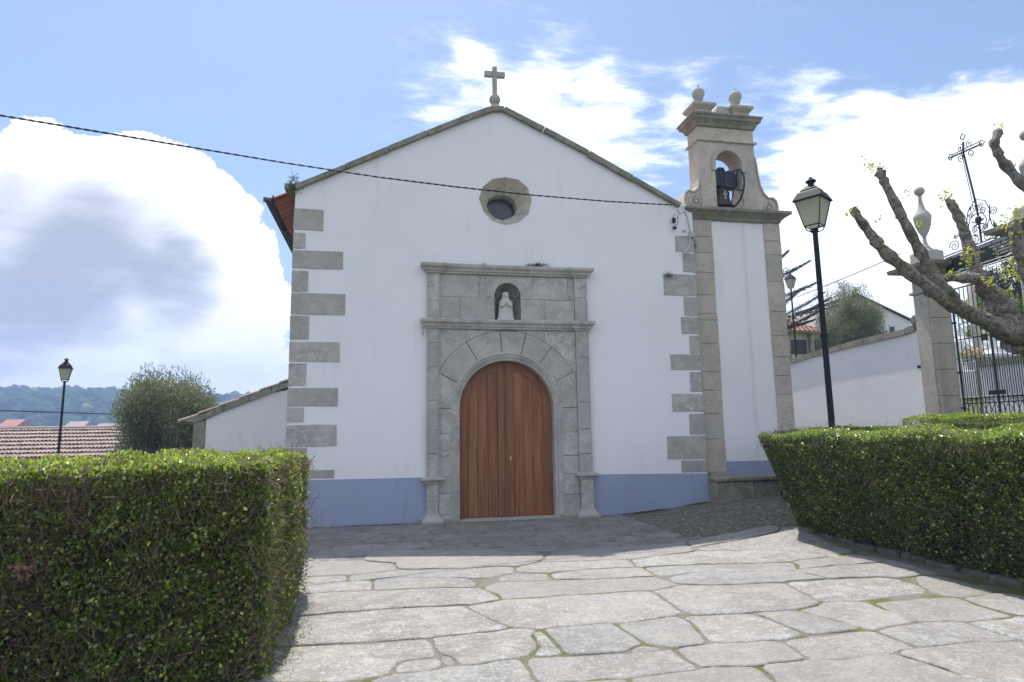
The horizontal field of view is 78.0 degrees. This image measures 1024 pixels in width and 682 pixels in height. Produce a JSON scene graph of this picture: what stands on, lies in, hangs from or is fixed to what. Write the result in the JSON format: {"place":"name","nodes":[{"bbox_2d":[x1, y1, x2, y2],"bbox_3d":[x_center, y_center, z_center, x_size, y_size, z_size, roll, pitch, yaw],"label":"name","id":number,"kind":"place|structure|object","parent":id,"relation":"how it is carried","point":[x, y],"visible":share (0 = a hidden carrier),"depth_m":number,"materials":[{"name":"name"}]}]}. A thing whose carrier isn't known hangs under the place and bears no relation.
{"place":"outdoors","nodes":[
{"label":"outdoors","id":0,"kind":"place"},
{"bbox_2d":[302,515,690,561],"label":"shaded flagstones","id":1,"kind":"object","parent":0,"point":[539,535],"visible":0.79,"depth_m":9.46,"materials":[{"name":"stone"}]},
{"bbox_2d":[0,0,1023,394],"label":"sky","id":2,"kind":"structure","parent":0,"point":[119,255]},
{"bbox_2d":[128,502,1023,681],"bbox_3d":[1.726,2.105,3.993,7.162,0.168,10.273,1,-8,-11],"label":"flagstone paving","id":3,"kind":"structure","parent":0,"point":[719,593],"depth_m":5.22,"materials":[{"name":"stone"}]},
{"bbox_2d":[262,601,319,681],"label":"weed","id":4,"kind":"object","parent":3,"relation":"on","point":[292,637],"visible":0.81,"depth_m":4.65,"materials":[{"name":"green plant"}]},
{"bbox_2d":[330,501,708,526],"bbox_3d":[0.159,3.099,11.257,7.539,0.225,0.346,1,-8,-11],"label":"moss","id":5,"kind":"object","parent":3,"relation":"on","point":[619,514],"visible":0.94,"depth_m":11.79,"materials":[{"name":"green plant"}]},
{"bbox_2d":[356,539,1009,658],"bbox_3d":[1.617,2.304,5.553,7.006,0.101,6.805,1,-8,-11],"label":"moss","id":6,"kind":"object","parent":3,"relation":"on","point":[861,630],"visible":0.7,"depth_m":6.44,"materials":[{"name":"green plant"}]},
{"bbox_2d":[622,495,797,539],"bbox_3d":[4.418,2.728,10.687,4.600,0.630,3.000,1,-8,-11],"label":"cobbled apron","id":7,"kind":"object","parent":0,"point":[701,521],"visible":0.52,"depth_m":10.57,"materials":[{"name":"grey stone"}]},
{"bbox_2d":[792,177,835,428],"bbox_3d":[5.206,-0.012,10.530,0.491,5.687,0.491,7,-11,-42],"label":"street lamp","id":8,"kind":"object","parent":7,"relation":"on","point":[811,201],"visible":0.87,"depth_m":10.67,"materials":[{"name":"black metal"}]},
{"bbox_2d":[962,400,1009,423],"bbox_3d":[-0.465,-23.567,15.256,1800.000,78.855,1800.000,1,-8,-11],"label":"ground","id":9,"kind":"structure","parent":0,"point":[971,409],"depth_m":22.62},
{"bbox_2d":[0,419,32,426],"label":"house","id":10,"kind":"structure","parent":9,"relation":"on","point":[16,423],"depth_m":178.49,"materials":[{"name":"red"}]},
{"bbox_2d":[0,410,115,414],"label":"overhead cable","id":11,"kind":"object","parent":9,"relation":"on","point":[56,412],"visible":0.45,"depth_m":23.51,"materials":[{"name":"black plastic"}]},
{"bbox_2d":[57,358,72,453],"bbox_3d":[-13.600,3.055,18.989,0.373,5.118,0.373,4,-10,-31],"label":"street lamp","id":12,"kind":"object","parent":9,"relation":"on","point":[65,368],"visible":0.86,"depth_m":19.16,"materials":[{"name":"black metal"}]},
{"bbox_2d":[0,425,134,459],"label":"tiled house","id":13,"kind":"structure","parent":9,"relation":"on","point":[81,440],"depth_m":27.43,"materials":[{"name":"tile"}]},
{"bbox_2d":[65,421,93,425],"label":"house","id":14,"kind":"structure","parent":9,"relation":"on","point":[79,423],"depth_m":244.02,"materials":[{"name":"beige paint"}]},
{"bbox_2d":[97,423,120,425],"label":"house","id":15,"kind":"structure","parent":9,"relation":"on","point":[104,424],"depth_m":201.77,"materials":[{"name":"white paint"}]},
{"bbox_2d":[0,384,250,425],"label":"forest","id":16,"kind":"object","parent":9,"relation":"on","point":[77,398],"visible":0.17,"depth_m":375.82,"materials":[{"name":"blue plant"}]},
{"bbox_2d":[105,362,221,457],"bbox_3d":[-9.410,2.818,17.307,2.947,4.619,2.963,1,-8,-11],"label":"olive bush","id":17,"kind":"object","parent":9,"relation":"on","point":[156,412],"visible":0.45,"depth_m":16.68,"materials":[{"name":"green plant"}]},
{"bbox_2d":[177,379,287,453],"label":"side building","id":18,"kind":"structure","parent":9,"relation":"on","point":[253,420],"depth_m":13.54,"materials":[{"name":"white paint"}]},
{"bbox_2d":[263,66,708,527],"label":"chapel","id":19,"kind":"structure","parent":9,"relation":"on","point":[573,388],"depth_m":11.84,"materials":[{"name":"white paint"}]},
{"bbox_2d":[285,171,303,196],"bbox_3d":[-3.941,-2.856,11.457,0.323,0.602,0.302,1,-8,-11],"label":"weed","id":20,"kind":"object","parent":19,"relation":"on","point":[291,184],"visible":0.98,"depth_m":11.41,"materials":[{"name":"green plant"}]},
{"bbox_2d":[497,292,513,319],"bbox_3d":[-0.119,-0.646,11.956,0.390,0.582,0.223,1,-8,-11],"label":"statue","id":21,"kind":"object","parent":19,"relation":"on","point":[505,311],"visible":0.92,"depth_m":11.89,"materials":[{"name":"white stone"}]},
{"bbox_2d":[479,177,531,224],"bbox_3d":[-0.171,-2.677,12.470,1.034,0.959,0.512,1,-8,-11],"label":"round window","id":22,"kind":"structure","parent":19,"relation":"in","point":[509,208],"depth_m":12.40,"materials":[{"name":"stone"}]},
{"bbox_2d":[459,362,553,517],"bbox_3d":[-0.117,1.791,11.769,1.810,2.870,0.090,1,-8,-11],"label":"door","id":23,"kind":"structure","parent":19,"relation":"in","point":[505,414],"depth_m":11.74,"materials":[{"name":"brown wood"}]},
{"bbox_2d":[524,262,550,266],"bbox_3d":[0.450,-1.441,12.081,0.630,0.169,0.198,1,-8,-11],"label":"weed","id":24,"kind":"object","parent":19,"relation":"on","point":[537,264],"visible":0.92,"depth_m":12.07,"materials":[{"name":"green plant"}]},
{"bbox_2d":[672,210,694,254],"bbox_3d":[3.485,-2.195,12.798,0.462,0.953,0.128,2,-9,-17],"label":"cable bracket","id":25,"kind":"object","parent":19,"relation":"attached to","point":[691,234],"visible":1,"depth_m":12.81,"materials":[{"name":"grey"}]},
{"bbox_2d":[0,114,671,205],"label":"overhead cable","id":26,"kind":"object","parent":25,"relation":"attached to","point":[30,120],"visible":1,"depth_m":9.57,"materials":[{"name":"black plastic"}]},
{"bbox_2d":[676,85,795,475],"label":"bell tower","id":27,"kind":"structure","parent":9,"relation":"on","point":[745,363],"depth_m":13.06,"materials":[{"name":"paint"}]},
{"bbox_2d":[715,167,744,207],"bbox_3d":[4.593,-3.271,13.600,0.713,0.942,0.840,1,-8,-11],"label":"bell","id":28,"kind":"object","parent":27,"relation":"hanging from","point":[726,182],"visible":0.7,"depth_m":13.55,"materials":[{"name":"brown metal"}]},
{"bbox_2d":[708,474,780,502],"bbox_3d":[5.067,2.993,12.308,2.570,0.760,0.430,1,-8,-11],"label":"stone bench","id":29,"kind":"object","parent":9,"relation":"on","point":[729,488],"visible":0.45,"depth_m":12.04,"materials":[{"name":"stone"}]},
{"bbox_2d":[783,268,796,356],"bbox_3d":[10.070,0.124,22.590,0.393,5.658,0.493,-9,-11,44],"label":"street lamp","id":30,"kind":"object","parent":9,"relation":"on","point":[790,279],"visible":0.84,"depth_m":22.84,"materials":[{"name":"black metal"}]},
{"bbox_2d":[781,249,832,330],"bbox_3d":[10.441,0.151,25.399,5.020,7.782,2.150,1,-8,-11],"label":"conifer","id":31,"kind":"object","parent":9,"relation":"on","point":[795,309],"visible":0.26,"depth_m":25.05,"materials":[{"name":"green plant"}]},
{"bbox_2d":[787,320,837,358],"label":"red roof house","id":32,"kind":"structure","parent":9,"relation":"on","point":[805,339],"depth_m":30.45,"materials":[{"name":"beige paint"}]},
{"bbox_2d":[790,340,806,353],"bbox_3d":[13.751,0.286,30.413,0.950,0.700,0.038,1,-8,-11],"label":"window","id":33,"kind":"structure","parent":32,"relation":"in","point":[801,345],"depth_m":30.41,"materials":[{"name":"grey glass"}]},
{"bbox_2d":[814,340,828,350],"bbox_3d":[15.133,0.285,30.689,0.950,0.700,0.038,1,-8,-11],"label":"window","id":34,"kind":"structure","parent":32,"relation":"in","point":[816,347],"depth_m":30.61,"materials":[{"name":"grey glass"}]},
{"bbox_2d":[805,276,844,342],"bbox_3d":[12.482,-0.898,24.986,2.335,3.729,1.489,1,-8,-11],"label":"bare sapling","id":35,"kind":"object","parent":9,"relation":"on","point":[817,308],"visible":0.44,"depth_m":25.11,"materials":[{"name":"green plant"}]},
{"bbox_2d":[795,426,901,430],"bbox_3d":[6.595,2.075,9.648,5.250,1.589,17.750,1,-8,-11],"label":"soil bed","id":36,"kind":"object","parent":9,"relation":"on","point":[801,428],"visible":0.09,"depth_m":16.52,"materials":[{"name":"brown soil"}]},
{"bbox_2d":[771,425,898,499],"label":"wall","id":37,"kind":"structure","parent":36,"relation":"on","point":[873,428],"depth_m":11.46,"materials":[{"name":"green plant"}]},
{"bbox_2d":[755,419,1023,580],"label":"hedge","id":38,"kind":"object","parent":36,"relation":"on","point":[945,492],"visible":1,"depth_m":6.99,"materials":[{"name":"green plant"}]},
{"bbox_2d":[845,122,1023,357],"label":"pollarded tree","id":39,"kind":"object","parent":36,"relation":"on","point":[999,317],"visible":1,"depth_m":9.44,"materials":[{"name":"brown plant"}]},
{"bbox_2d":[902,410,1023,430],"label":"hedge","id":40,"kind":"object","parent":36,"relation":"on","point":[965,417],"visible":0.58,"depth_m":10.05,"materials":[{"name":"green plant"}]},
{"bbox_2d":[787,293,910,344],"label":"white gable house","id":41,"kind":"structure","parent":9,"relation":"on","point":[896,321],"depth_m":32.39,"materials":[{"name":"white paint"}]},
{"bbox_2d":[824,279,873,317],"bbox_3d":[13.073,0.576,24.240,1.782,6.330,1.494,6,-11,-39],"label":"tree","id":42,"kind":"object","parent":9,"relation":"on","point":[853,293],"visible":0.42,"depth_m":24.46,"materials":[{"name":"green plant"}]},
{"bbox_2d":[812,292,893,349],"bbox_3d":[12.713,0.862,23.529,3.352,5.572,2.244,1,-8,-11],"label":"grey green tree","id":43,"kind":"object","parent":9,"relation":"on","point":[864,324],"visible":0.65,"depth_m":23.41,"materials":[{"name":"green plant"}]},
{"bbox_2d":[790,315,925,426],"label":"cemetery wall","id":44,"kind":"structure","parent":9,"relation":"on","point":[876,380],"depth_m":15.06,"materials":[{"name":"white paint"}]},
{"bbox_2d":[797,526,1023,588],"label":"stone kerb","id":45,"kind":"structure","parent":9,"relation":"on","point":[1014,581],"depth_m":7.18,"materials":[{"name":"grey stone"}]},
{"bbox_2d":[887,187,966,424],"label":"gate pier","id":46,"kind":"structure","parent":9,"relation":"on","point":[939,366],"depth_m":12.91,"materials":[{"name":"stone"}]},
{"bbox_2d":[798,253,900,296],"bbox_3d":[8.011,-1.537,15.221,0.016,0.362,2.966,2,-9,-21],"label":"overhead cable","id":47,"kind":"object","parent":46,"relation":"attached to","point":[847,276],"visible":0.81,"depth_m":15.10,"materials":[{"name":"black plastic"}]},
{"bbox_2d":[961,247,983,413],"bbox_3d":[11.883,-0.097,16.172,0.200,4.780,0.200,1,-8,-11],"label":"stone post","id":48,"kind":"object","parent":9,"relation":"on","point":[974,325],"visible":0.1,"depth_m":16.12,"materials":[{"name":"stone"}]},
{"bbox_2d":[957,344,986,369],"bbox_3d":[11.527,0.400,15.910,0.666,0.691,0.754,-2,-8,10],"label":"flower bunch","id":49,"kind":"object","parent":48,"relation":"attached to","point":[972,353],"visible":0.68,"depth_m":15.80,"materials":[{"name":"beige plant"}]},
{"bbox_2d":[959,342,986,399],"bbox_3d":[13.059,0.824,17.507,1.150,1.572,0.624,1,-8,-11],"label":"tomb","id":50,"kind":"object","parent":9,"relation":"on","point":[971,345],"visible":0.12,"depth_m":17.35,"materials":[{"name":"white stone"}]},
{"bbox_2d":[953,328,981,371],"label":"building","id":51,"kind":"structure","parent":50,"relation":"on","point":[962,337],"depth_m":17.92,"materials":[{"name":"white paint"}]},
{"bbox_2d":[954,288,1023,340],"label":"tree","id":52,"kind":"object","parent":9,"relation":"on","point":[980,307],"visible":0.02,"depth_m":20.25,"materials":[{"name":"green plant"}]},
{"bbox_2d":[983,341,999,349],"bbox_3d":[13.475,0.770,17.466,1.150,1.572,0.630,1,-8,-11],"label":"tomb","id":53,"kind":"object","parent":9,"relation":"on","point":[985,343],"visible":0.03,"depth_m":17.43,"materials":[{"name":"white stone"}]},
{"bbox_2d":[976,330,1011,393],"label":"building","id":54,"kind":"structure","parent":9,"relation":"on","point":[995,349],"depth_m":16.02,"materials":[{"name":"white stone"}]},
{"bbox_2d":[977,355,1023,422],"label":"wall","id":55,"kind":"structure","parent":9,"relation":"on","point":[1011,403],"depth_m":14.36,"materials":[{"name":"white paint"}]},
{"bbox_2d":[978,257,1023,312],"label":"dark evergreen","id":56,"kind":"object","parent":9,"relation":"on","point":[995,274],"visible":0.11,"depth_m":22.62,"materials":[{"name":"green plant"}]},
{"bbox_2d":[983,130,1023,303],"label":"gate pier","id":57,"kind":"structure","parent":9,"relation":"on","point":[995,232],"depth_m":11.19,"materials":[{"name":"stone"}]},
{"bbox_2d":[944,133,1023,414],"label":"cemetery gate","id":58,"kind":"structure","parent":57,"relation":"attached to","point":[990,248],"depth_m":12.10,"materials":[{"name":"black metal"}]},
{"bbox_2d":[1000,341,1011,352],"bbox_3d":[13.270,0.622,16.451,1.150,1.571,0.540,1,-8,-11],"label":"tomb","id":59,"kind":"object","parent":9,"relation":"on","point":[1008,348],"visible":0.08,"depth_m":16.41,"materials":[{"name":"stone"}]},
{"label":"soil bed","id":60,"kind":"structure","parent":9,"relation":"on","visible":0},
{"bbox_2d":[0,428,330,681],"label":"hedge","id":61,"kind":"object","parent":60,"relation":"on","point":[174,564],"visible":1,"depth_m":4.07,"materials":[{"name":"green plant"}]},
{"bbox_2d":[7,562,35,583],"bbox_3d":[-2.999,1.416,3.858,0.166,0.132,0.089,1,-8,-11],"label":"dry leaf cluster","id":62,"kind":"object","parent":61,"relation":"attached to","point":[28,570],"visible":1,"depth_m":3.85,"materials":[{"name":"brown plant"}]}
]}

